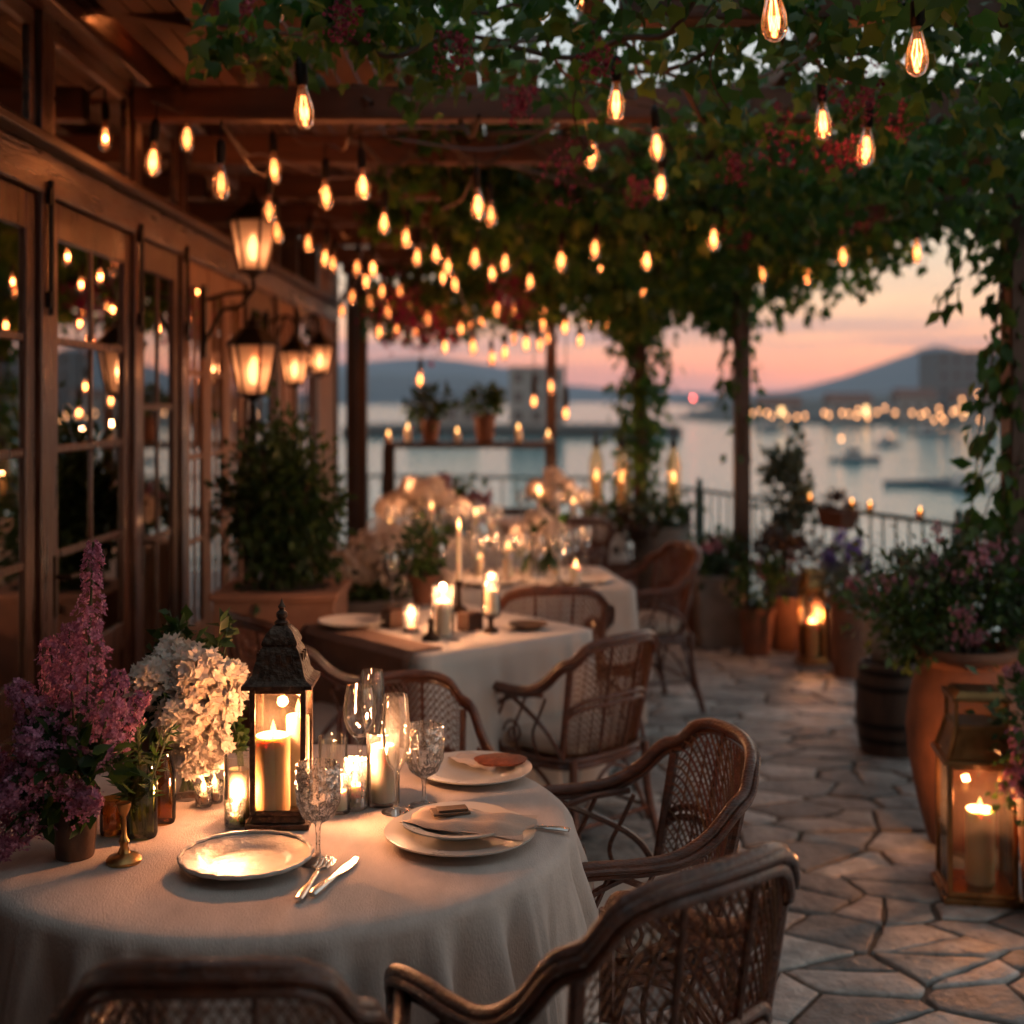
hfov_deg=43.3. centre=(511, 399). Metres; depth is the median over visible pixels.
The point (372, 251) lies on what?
string bulb
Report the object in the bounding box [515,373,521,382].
window
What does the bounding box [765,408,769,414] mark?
window
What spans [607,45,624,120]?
string bulb
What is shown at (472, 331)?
string bulb
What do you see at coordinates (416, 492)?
flower bouquet
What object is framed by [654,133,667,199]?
string bulb
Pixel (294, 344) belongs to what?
wall lantern
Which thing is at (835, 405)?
house
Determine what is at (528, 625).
bowl
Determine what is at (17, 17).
transom window
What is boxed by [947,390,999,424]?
house
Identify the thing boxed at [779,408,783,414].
window
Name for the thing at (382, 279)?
string bulb
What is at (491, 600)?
pillar candle
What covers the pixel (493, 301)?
light cord
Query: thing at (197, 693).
flower bouquet
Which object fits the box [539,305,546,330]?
string bulb
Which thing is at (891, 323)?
sky
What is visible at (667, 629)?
wicker armchair
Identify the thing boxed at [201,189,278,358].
wall lantern
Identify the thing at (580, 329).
string bulb
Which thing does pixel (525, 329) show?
string bulb
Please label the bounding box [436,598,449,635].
pillar candle
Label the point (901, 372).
hills
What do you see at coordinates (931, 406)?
window
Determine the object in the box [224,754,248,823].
glass cylinder
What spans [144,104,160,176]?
string bulb
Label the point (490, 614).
glass cylinder
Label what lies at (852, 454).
moored boat
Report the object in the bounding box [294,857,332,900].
fork
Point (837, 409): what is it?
window
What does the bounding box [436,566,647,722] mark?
tablecloth
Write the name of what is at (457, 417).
quay building
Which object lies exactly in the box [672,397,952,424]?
shore
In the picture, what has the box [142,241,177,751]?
door
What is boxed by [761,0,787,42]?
string bulb
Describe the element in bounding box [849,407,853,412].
window
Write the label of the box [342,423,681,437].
quay ground
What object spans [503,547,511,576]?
pillar candle
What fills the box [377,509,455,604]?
potted plant
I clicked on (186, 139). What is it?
string bulb
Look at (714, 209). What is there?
string bulb
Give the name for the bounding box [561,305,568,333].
string bulb
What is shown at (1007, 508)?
climbing vine
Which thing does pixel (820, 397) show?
hills
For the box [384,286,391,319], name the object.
string bulb
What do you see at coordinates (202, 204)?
transom window
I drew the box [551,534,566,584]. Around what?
wine glass
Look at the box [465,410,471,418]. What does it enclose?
window
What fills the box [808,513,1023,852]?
potted plant
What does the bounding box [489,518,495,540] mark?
pillar candle
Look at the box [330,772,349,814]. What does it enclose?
glass cylinder
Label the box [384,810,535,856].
dinner plate
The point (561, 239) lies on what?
string bulb
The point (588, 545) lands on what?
wine glass
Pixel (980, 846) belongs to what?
pillar candle
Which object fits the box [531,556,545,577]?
flower vase
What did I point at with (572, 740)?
wicker armchair
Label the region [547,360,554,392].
string bulb
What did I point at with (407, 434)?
pillar candle
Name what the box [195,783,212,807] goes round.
tealight
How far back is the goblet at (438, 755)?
2.75 m
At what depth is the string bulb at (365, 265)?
8.17 m
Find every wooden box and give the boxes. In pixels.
[381,607,402,628]
[457,610,482,631]
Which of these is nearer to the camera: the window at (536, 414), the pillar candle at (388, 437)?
the pillar candle at (388, 437)
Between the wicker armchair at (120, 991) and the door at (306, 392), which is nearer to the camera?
the wicker armchair at (120, 991)
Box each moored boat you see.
[753,414,785,431]
[828,437,880,461]
[872,427,900,445]
[882,477,952,486]
[908,424,951,435]
[930,470,991,490]
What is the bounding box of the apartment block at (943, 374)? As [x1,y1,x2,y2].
[918,351,999,413]
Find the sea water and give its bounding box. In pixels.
[338,402,999,640]
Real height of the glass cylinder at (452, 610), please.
0.190 m
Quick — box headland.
[338,372,508,403]
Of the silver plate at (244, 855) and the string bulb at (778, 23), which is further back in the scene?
the string bulb at (778, 23)
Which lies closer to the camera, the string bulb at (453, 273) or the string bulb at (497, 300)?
the string bulb at (453, 273)
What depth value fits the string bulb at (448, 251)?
7.24 m
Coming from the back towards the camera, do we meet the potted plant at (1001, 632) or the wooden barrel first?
the wooden barrel
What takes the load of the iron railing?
on the flagstone paving
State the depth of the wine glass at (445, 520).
7.62 m
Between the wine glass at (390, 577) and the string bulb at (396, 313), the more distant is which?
the string bulb at (396, 313)
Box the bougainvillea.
[213,0,927,366]
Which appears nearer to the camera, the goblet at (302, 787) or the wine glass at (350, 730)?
the goblet at (302, 787)
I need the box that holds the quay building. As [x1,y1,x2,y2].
[407,401,477,425]
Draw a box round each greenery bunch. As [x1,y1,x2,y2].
[145,604,239,780]
[226,653,248,765]
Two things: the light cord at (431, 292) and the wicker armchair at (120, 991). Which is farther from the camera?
the light cord at (431, 292)
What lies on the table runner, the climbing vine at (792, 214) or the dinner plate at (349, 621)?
the dinner plate at (349, 621)
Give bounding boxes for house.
[753,396,803,423]
[821,393,874,423]
[889,389,938,423]
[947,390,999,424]
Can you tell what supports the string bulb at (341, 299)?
hanging from the light cord at (493, 301)
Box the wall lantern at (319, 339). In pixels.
[296,310,334,377]
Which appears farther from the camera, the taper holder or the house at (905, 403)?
the house at (905, 403)
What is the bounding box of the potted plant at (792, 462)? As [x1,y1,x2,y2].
[751,420,820,590]
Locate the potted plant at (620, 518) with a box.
[575,492,663,585]
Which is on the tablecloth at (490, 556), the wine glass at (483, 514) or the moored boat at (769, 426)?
the wine glass at (483, 514)
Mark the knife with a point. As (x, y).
(324, 883)
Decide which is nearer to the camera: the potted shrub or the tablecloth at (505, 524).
the potted shrub
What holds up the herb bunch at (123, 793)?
in the glass jar at (142, 822)
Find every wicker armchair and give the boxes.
[47,958,411,1023]
[222,611,391,747]
[336,670,495,752]
[384,841,800,1023]
[492,629,665,850]
[500,585,614,776]
[534,516,615,570]
[541,718,760,1023]
[616,541,705,712]
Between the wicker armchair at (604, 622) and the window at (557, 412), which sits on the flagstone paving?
the wicker armchair at (604, 622)
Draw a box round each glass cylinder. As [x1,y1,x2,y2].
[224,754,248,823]
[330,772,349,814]
[343,756,366,811]
[366,729,399,807]
[432,584,453,637]
[481,574,500,615]
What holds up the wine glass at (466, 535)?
on the tablecloth at (618, 593)
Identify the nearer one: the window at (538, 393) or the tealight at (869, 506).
the tealight at (869, 506)
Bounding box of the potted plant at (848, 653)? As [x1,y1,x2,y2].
[805,528,877,679]
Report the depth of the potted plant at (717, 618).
8.48 m
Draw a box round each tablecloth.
[0,744,598,1023]
[302,604,607,800]
[366,535,521,610]
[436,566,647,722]
[490,515,630,584]
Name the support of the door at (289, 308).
in the restaurant facade
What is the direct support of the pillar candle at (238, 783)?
in the glass cylinder at (226, 777)
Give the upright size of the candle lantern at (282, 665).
0.464 m
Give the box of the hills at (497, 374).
[338,357,779,401]
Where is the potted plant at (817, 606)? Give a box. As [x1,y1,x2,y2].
[804,529,871,664]
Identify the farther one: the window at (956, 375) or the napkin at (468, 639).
the window at (956, 375)
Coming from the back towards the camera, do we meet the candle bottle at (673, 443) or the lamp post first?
the candle bottle at (673, 443)
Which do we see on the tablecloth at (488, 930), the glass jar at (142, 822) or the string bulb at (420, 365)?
the glass jar at (142, 822)
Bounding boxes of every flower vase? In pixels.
[167,745,204,801]
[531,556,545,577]
[548,505,557,519]
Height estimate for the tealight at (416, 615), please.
0.100 m
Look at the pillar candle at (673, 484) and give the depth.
9.60 m
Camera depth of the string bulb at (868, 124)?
3.99 m
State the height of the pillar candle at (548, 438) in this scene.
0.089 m
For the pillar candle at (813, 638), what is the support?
in the floor lantern at (804, 590)
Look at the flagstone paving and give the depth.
4.65 m
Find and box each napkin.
[399,805,537,840]
[448,634,492,645]
[448,751,504,770]
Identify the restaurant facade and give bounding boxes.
[0,0,344,816]
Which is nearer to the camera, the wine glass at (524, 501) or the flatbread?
the flatbread
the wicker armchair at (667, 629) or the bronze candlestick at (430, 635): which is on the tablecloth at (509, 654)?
the bronze candlestick at (430, 635)
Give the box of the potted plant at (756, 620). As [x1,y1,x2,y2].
[721,549,796,656]
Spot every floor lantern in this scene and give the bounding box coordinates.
[795,566,828,665]
[930,683,1023,908]
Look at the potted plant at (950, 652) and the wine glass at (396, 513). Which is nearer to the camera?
the potted plant at (950, 652)
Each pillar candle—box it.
[228,765,249,818]
[256,730,289,810]
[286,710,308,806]
[371,742,394,803]
[385,434,391,441]
[404,427,411,441]
[429,506,434,537]
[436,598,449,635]
[454,432,460,441]
[472,512,478,543]
[475,556,482,576]
[484,587,497,612]
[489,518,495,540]
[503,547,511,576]
[515,428,521,441]
[524,559,533,571]
[537,494,542,513]
[545,435,551,441]
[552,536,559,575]
[570,502,576,516]
[571,566,580,585]
[593,479,599,501]
[618,479,624,501]
[670,480,676,503]
[808,620,818,657]
[965,805,994,886]
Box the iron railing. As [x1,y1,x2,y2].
[338,468,994,630]
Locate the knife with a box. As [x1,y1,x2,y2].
[308,856,358,896]
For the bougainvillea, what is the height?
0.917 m
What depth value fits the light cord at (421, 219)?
6.68 m
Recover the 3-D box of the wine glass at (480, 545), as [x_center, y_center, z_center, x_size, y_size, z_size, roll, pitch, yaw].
[-0.180,0.754,6.150,0.076,0.235,0.075,0,0,0]
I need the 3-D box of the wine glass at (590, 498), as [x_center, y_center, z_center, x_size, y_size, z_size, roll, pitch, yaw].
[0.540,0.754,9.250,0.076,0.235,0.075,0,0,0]
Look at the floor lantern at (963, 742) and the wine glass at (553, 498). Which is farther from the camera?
the wine glass at (553, 498)
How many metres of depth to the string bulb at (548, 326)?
10.06 m
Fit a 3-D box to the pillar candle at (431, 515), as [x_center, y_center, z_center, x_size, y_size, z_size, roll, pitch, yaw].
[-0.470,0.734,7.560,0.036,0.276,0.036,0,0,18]
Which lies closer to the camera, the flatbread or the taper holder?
the flatbread
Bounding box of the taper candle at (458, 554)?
[456,529,461,580]
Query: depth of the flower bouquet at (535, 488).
9.36 m
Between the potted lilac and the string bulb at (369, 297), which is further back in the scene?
the string bulb at (369, 297)
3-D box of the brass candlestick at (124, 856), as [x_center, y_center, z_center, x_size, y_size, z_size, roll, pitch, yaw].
[-0.732,0.816,2.435,0.066,0.112,0.066,0,0,0]
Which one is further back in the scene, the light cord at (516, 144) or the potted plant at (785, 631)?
the potted plant at (785, 631)
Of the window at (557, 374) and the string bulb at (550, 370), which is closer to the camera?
the string bulb at (550, 370)
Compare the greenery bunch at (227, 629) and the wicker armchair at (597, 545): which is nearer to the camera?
the greenery bunch at (227, 629)
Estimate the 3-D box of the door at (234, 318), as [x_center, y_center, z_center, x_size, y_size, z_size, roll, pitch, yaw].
[-1.527,0.490,7.010,0.055,2.280,0.380,0,0,0]
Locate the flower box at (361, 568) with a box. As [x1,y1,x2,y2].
[293,516,420,614]
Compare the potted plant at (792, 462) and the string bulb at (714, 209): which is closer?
the string bulb at (714, 209)
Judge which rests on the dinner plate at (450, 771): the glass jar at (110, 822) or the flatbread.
the flatbread
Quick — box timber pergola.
[96,0,1023,714]
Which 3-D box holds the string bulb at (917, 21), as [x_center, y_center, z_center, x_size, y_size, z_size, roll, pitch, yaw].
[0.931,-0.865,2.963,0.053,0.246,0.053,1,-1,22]
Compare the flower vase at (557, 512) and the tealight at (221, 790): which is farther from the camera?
the flower vase at (557, 512)
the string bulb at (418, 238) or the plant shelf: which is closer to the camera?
the string bulb at (418, 238)
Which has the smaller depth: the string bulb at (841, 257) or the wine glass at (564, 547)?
the wine glass at (564, 547)
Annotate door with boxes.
[0,179,34,816]
[53,203,129,786]
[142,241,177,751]
[188,261,207,639]
[208,269,226,634]
[227,277,242,582]
[251,287,273,577]
[280,300,285,441]
[286,303,293,566]
[299,308,313,570]
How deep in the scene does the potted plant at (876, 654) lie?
6.00 m
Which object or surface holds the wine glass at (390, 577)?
on the tablecloth at (509, 654)
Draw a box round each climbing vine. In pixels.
[184,0,1023,350]
[600,286,684,518]
[712,284,769,463]
[924,190,1023,629]
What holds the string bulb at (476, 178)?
hanging from the light cord at (516, 144)
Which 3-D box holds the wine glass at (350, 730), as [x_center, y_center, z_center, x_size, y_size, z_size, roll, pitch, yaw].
[-0.336,0.752,2.848,0.076,0.240,0.076,0,0,0]
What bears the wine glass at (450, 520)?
on the tablecloth at (490, 556)
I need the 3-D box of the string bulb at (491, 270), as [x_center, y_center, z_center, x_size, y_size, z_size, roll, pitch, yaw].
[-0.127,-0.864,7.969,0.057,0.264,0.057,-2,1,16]
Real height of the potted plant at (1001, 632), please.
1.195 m
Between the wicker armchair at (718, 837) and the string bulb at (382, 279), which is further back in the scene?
the string bulb at (382, 279)
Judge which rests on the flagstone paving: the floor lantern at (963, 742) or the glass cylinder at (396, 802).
the floor lantern at (963, 742)
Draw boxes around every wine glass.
[343,684,376,797]
[358,669,384,781]
[381,693,409,816]
[383,552,400,606]
[385,506,397,521]
[399,548,415,604]
[401,508,412,524]
[418,507,428,525]
[435,508,446,548]
[435,544,446,600]
[449,506,460,546]
[462,508,473,547]
[465,525,478,572]
[466,533,481,583]
[471,502,482,539]
[476,529,490,575]
[482,506,494,545]
[489,527,502,575]
[491,504,502,542]
[500,535,515,585]
[515,534,529,584]
[517,490,526,521]
[529,535,545,585]
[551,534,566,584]
[552,490,562,507]
[558,531,572,580]
[565,529,580,565]
[579,525,592,572]
[582,489,592,505]
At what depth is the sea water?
91.19 m
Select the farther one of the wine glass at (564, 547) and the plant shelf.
the plant shelf
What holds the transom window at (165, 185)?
in the restaurant facade
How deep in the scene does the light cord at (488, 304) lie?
8.80 m
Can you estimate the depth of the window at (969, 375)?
255.99 m
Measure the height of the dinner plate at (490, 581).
0.022 m
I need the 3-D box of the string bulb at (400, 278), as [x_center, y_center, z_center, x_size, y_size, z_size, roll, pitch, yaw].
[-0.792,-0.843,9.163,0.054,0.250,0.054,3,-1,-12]
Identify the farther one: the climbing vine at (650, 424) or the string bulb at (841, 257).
the climbing vine at (650, 424)
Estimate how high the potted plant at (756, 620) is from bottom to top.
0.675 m
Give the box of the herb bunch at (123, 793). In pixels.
[97,718,183,817]
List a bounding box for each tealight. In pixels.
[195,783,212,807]
[206,779,223,803]
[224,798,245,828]
[403,604,418,632]
[806,495,813,502]
[866,503,873,510]
[916,509,923,517]
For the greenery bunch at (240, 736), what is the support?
on the tablecloth at (488, 930)
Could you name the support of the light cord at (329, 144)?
attached to the timber pergola
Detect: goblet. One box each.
[295,758,340,867]
[404,720,443,808]
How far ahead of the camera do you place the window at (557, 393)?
162.48 m
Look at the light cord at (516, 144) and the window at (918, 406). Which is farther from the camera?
the window at (918, 406)
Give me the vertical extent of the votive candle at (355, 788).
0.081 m
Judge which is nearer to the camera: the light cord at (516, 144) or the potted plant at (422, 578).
the light cord at (516, 144)
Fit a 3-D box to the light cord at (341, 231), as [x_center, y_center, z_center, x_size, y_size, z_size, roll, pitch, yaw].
[0.417,-0.972,7.682,3.601,0.167,0.853,0,0,0]
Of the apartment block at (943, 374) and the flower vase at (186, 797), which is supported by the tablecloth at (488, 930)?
the flower vase at (186, 797)
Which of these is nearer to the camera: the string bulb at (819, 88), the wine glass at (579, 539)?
the string bulb at (819, 88)
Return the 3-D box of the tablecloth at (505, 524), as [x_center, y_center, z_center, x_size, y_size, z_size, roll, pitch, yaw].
[0.313,1.188,9.347,0.955,0.628,0.911,0,0,-11]
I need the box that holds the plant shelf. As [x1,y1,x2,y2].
[382,441,556,520]
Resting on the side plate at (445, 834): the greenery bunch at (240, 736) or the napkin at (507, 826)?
the napkin at (507, 826)
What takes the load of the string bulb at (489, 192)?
hanging from the light cord at (236, 144)
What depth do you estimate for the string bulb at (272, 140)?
5.32 m
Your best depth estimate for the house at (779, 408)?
249.00 m
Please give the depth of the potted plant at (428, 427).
9.92 m
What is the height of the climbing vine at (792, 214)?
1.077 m
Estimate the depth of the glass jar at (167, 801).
2.65 m
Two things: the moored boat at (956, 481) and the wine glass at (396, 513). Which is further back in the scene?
the moored boat at (956, 481)
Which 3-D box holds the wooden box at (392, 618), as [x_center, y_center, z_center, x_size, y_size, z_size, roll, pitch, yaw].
[-0.457,0.837,4.955,0.070,0.070,0.070,0,0,-40]
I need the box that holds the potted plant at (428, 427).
[399,380,463,441]
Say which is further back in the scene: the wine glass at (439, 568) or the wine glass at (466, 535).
the wine glass at (466, 535)
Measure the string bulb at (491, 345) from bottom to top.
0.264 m
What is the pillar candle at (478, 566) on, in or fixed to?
on the tablecloth at (618, 593)
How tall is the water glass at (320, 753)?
0.120 m
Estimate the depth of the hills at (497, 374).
2817.70 m
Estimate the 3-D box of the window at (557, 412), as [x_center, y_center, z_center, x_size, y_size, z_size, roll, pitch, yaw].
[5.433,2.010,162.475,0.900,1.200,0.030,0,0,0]
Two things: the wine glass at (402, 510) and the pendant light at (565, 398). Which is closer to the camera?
the wine glass at (402, 510)
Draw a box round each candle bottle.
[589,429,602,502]
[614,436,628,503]
[666,426,680,504]
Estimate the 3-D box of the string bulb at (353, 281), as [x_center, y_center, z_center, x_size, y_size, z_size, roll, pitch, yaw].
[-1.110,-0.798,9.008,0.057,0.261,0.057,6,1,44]
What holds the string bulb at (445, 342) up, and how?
hanging from the light cord
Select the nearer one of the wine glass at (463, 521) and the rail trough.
the wine glass at (463, 521)
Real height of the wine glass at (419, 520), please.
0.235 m
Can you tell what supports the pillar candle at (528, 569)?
on the tablecloth at (618, 593)
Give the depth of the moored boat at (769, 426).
186.14 m
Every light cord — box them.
[150,84,479,150]
[185,18,976,86]
[197,120,848,213]
[240,191,780,231]
[279,218,641,250]
[309,241,550,316]
[328,273,591,358]
[332,284,510,334]
[334,255,615,350]
[387,122,778,150]
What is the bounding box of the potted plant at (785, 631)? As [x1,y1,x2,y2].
[730,520,823,652]
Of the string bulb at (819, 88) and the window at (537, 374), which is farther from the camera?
the window at (537, 374)
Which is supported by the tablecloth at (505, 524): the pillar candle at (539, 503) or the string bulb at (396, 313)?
the pillar candle at (539, 503)
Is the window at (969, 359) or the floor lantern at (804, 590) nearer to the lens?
the floor lantern at (804, 590)
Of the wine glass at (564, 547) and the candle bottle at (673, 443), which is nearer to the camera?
the wine glass at (564, 547)
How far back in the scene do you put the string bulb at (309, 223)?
6.65 m
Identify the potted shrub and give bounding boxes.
[199,381,366,732]
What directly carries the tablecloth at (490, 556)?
on the dining table
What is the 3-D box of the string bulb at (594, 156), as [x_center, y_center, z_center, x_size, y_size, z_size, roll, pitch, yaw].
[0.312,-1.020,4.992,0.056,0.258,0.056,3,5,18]
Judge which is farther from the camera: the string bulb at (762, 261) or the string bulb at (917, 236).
the string bulb at (762, 261)
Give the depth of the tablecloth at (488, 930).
2.26 m
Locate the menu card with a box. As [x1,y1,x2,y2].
[430,804,470,816]
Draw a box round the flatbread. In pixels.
[474,753,527,766]
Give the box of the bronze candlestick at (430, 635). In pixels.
[422,617,439,641]
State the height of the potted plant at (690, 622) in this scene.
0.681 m
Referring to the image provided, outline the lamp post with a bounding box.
[226,311,279,578]
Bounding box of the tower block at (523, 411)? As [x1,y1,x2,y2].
[508,366,565,425]
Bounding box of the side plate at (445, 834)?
[402,801,510,840]
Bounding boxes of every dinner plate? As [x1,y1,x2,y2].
[318,614,384,628]
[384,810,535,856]
[418,750,531,785]
[463,576,517,586]
[558,574,611,583]
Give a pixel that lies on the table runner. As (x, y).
(353, 652)
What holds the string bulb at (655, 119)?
hanging from the light cord at (640, 77)
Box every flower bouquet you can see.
[122,632,249,791]
[371,475,471,535]
[508,509,571,574]
[524,466,592,517]
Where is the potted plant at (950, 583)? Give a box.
[863,547,976,654]
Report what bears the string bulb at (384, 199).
hanging from the light cord at (236, 144)
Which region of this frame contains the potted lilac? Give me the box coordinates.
[0,539,151,863]
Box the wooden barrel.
[855,657,916,758]
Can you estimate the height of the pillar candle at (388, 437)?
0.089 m
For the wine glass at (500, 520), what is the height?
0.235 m
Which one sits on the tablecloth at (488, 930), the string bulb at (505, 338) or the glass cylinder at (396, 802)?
the glass cylinder at (396, 802)
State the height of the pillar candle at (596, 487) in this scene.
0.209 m
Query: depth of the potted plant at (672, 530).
9.22 m
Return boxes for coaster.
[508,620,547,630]
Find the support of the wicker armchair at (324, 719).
on the flagstone paving
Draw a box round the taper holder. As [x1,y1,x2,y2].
[450,581,467,613]
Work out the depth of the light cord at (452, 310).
9.52 m
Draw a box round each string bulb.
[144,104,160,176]
[180,124,193,150]
[212,122,229,199]
[262,162,275,223]
[267,124,280,182]
[271,184,283,244]
[294,39,314,128]
[303,206,312,251]
[319,144,332,209]
[319,219,329,267]
[328,230,336,272]
[339,287,344,316]
[348,267,355,303]
[352,236,360,276]
[356,133,370,199]
[362,250,369,289]
[366,278,373,308]
[368,240,377,277]
[375,303,382,338]
[378,177,389,234]
[378,264,385,298]
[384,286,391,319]
[393,303,400,335]
[396,264,403,298]
[400,207,410,247]
[412,226,421,265]
[416,353,423,386]
[424,291,431,325]
[431,216,440,263]
[439,258,446,284]
[442,330,448,352]
[443,230,452,275]
[451,267,458,292]
[458,310,464,334]
[469,227,480,268]
[469,319,476,353]
[471,152,485,219]
[485,170,496,226]
[488,255,496,281]
[488,331,495,365]
[493,283,500,316]
[500,243,509,271]
[501,324,508,359]
[511,315,516,344]
[522,316,529,350]
[526,261,533,289]
[536,318,543,351]
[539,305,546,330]
[544,322,551,345]
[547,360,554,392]
[555,224,566,271]
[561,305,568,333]
[577,322,582,346]
[585,130,598,169]
[589,219,599,258]
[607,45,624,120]
[642,232,651,270]
[650,100,664,160]
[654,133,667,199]
[708,204,719,250]
[759,260,766,281]
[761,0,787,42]
[814,59,831,139]
[837,241,848,266]
[856,88,874,166]
[905,0,928,76]
[911,232,922,263]
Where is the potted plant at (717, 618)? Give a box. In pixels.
[670,523,763,646]
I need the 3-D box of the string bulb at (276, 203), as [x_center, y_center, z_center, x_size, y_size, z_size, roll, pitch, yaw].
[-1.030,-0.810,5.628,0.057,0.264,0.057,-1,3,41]
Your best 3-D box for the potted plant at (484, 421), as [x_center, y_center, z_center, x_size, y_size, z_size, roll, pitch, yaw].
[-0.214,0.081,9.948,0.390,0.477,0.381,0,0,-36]
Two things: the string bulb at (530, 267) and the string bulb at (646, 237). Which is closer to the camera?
the string bulb at (646, 237)
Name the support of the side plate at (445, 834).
on the dinner plate at (397, 833)
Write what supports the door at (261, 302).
in the restaurant facade
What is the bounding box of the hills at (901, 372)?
[650,345,963,402]
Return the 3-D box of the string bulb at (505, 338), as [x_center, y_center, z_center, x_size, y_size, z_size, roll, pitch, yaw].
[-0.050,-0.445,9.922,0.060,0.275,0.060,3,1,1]
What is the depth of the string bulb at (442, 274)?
8.11 m
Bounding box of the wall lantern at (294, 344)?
[265,311,312,388]
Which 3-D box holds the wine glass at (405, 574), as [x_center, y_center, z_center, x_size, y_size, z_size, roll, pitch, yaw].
[-0.449,0.754,5.514,0.076,0.235,0.076,0,0,0]
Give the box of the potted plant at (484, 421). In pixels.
[454,380,509,441]
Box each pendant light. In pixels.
[530,375,537,407]
[562,387,569,419]
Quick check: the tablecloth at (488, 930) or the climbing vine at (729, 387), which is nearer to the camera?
the tablecloth at (488, 930)
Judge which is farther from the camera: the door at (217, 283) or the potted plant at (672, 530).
the potted plant at (672, 530)
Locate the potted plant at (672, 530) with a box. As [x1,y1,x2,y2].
[617,487,707,617]
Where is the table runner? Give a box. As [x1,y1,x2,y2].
[298,623,442,744]
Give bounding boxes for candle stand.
[482,615,499,632]
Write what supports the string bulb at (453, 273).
hanging from the light cord at (341, 231)
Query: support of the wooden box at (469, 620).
on the tablecloth at (509, 654)
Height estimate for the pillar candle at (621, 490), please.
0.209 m
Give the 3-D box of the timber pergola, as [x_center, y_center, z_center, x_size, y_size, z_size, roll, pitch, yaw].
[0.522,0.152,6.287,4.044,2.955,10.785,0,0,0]
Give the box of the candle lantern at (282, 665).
[241,598,320,830]
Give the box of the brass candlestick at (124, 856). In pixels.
[106,801,141,867]
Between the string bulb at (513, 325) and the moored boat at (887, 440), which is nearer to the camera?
the string bulb at (513, 325)
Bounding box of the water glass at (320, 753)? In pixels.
[318,734,347,793]
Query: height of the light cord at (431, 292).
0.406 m
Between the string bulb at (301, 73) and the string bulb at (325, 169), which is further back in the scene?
the string bulb at (325, 169)
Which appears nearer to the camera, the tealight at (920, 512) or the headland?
the tealight at (920, 512)
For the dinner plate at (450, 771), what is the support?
on the tablecloth at (488, 930)
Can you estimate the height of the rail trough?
0.274 m
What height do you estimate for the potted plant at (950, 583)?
0.884 m
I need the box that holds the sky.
[280,0,1023,392]
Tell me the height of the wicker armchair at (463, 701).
0.825 m
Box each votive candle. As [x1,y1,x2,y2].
[336,788,346,810]
[350,779,360,807]
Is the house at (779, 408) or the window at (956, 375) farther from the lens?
the window at (956, 375)
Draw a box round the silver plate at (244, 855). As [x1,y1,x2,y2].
[177,830,313,879]
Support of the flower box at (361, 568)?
on the flagstone paving
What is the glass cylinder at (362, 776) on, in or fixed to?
on the tablecloth at (488, 930)
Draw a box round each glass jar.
[100,795,121,836]
[126,757,157,840]
[148,746,175,825]
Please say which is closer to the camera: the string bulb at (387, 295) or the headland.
the string bulb at (387, 295)
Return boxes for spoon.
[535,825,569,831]
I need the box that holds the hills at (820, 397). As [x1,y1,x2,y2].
[674,391,891,403]
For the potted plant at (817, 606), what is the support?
on the flagstone paving
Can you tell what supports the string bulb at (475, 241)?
hanging from the light cord at (421, 219)
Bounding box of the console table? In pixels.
[579,501,693,537]
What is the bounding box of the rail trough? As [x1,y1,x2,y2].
[816,486,860,529]
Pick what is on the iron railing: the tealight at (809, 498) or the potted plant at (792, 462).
the tealight at (809, 498)
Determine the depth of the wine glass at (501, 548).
6.09 m
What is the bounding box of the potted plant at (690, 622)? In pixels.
[659,538,727,635]
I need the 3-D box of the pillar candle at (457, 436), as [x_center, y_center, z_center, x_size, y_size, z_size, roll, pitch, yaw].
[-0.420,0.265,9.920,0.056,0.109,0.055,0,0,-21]
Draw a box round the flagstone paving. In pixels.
[578,635,1023,1023]
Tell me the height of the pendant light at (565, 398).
1.096 m
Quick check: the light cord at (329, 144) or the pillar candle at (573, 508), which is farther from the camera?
the pillar candle at (573, 508)
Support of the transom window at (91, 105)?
in the restaurant facade
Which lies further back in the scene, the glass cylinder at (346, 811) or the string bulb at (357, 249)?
the string bulb at (357, 249)
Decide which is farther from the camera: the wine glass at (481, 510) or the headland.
the headland
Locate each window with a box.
[0,0,34,123]
[53,25,129,178]
[142,124,177,206]
[188,135,243,243]
[447,409,453,418]
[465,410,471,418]
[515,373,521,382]
[515,392,521,401]
[515,411,521,420]
[533,373,539,382]
[533,392,539,401]
[533,411,539,420]
[556,373,558,382]
[556,392,558,401]
[556,411,558,420]
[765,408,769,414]
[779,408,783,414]
[793,408,797,414]
[835,407,839,412]
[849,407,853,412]
[904,404,908,410]
[916,404,920,410]
[929,404,933,410]
[954,357,958,362]
[954,373,958,378]
[967,357,971,362]
[967,373,971,378]
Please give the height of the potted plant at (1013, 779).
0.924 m

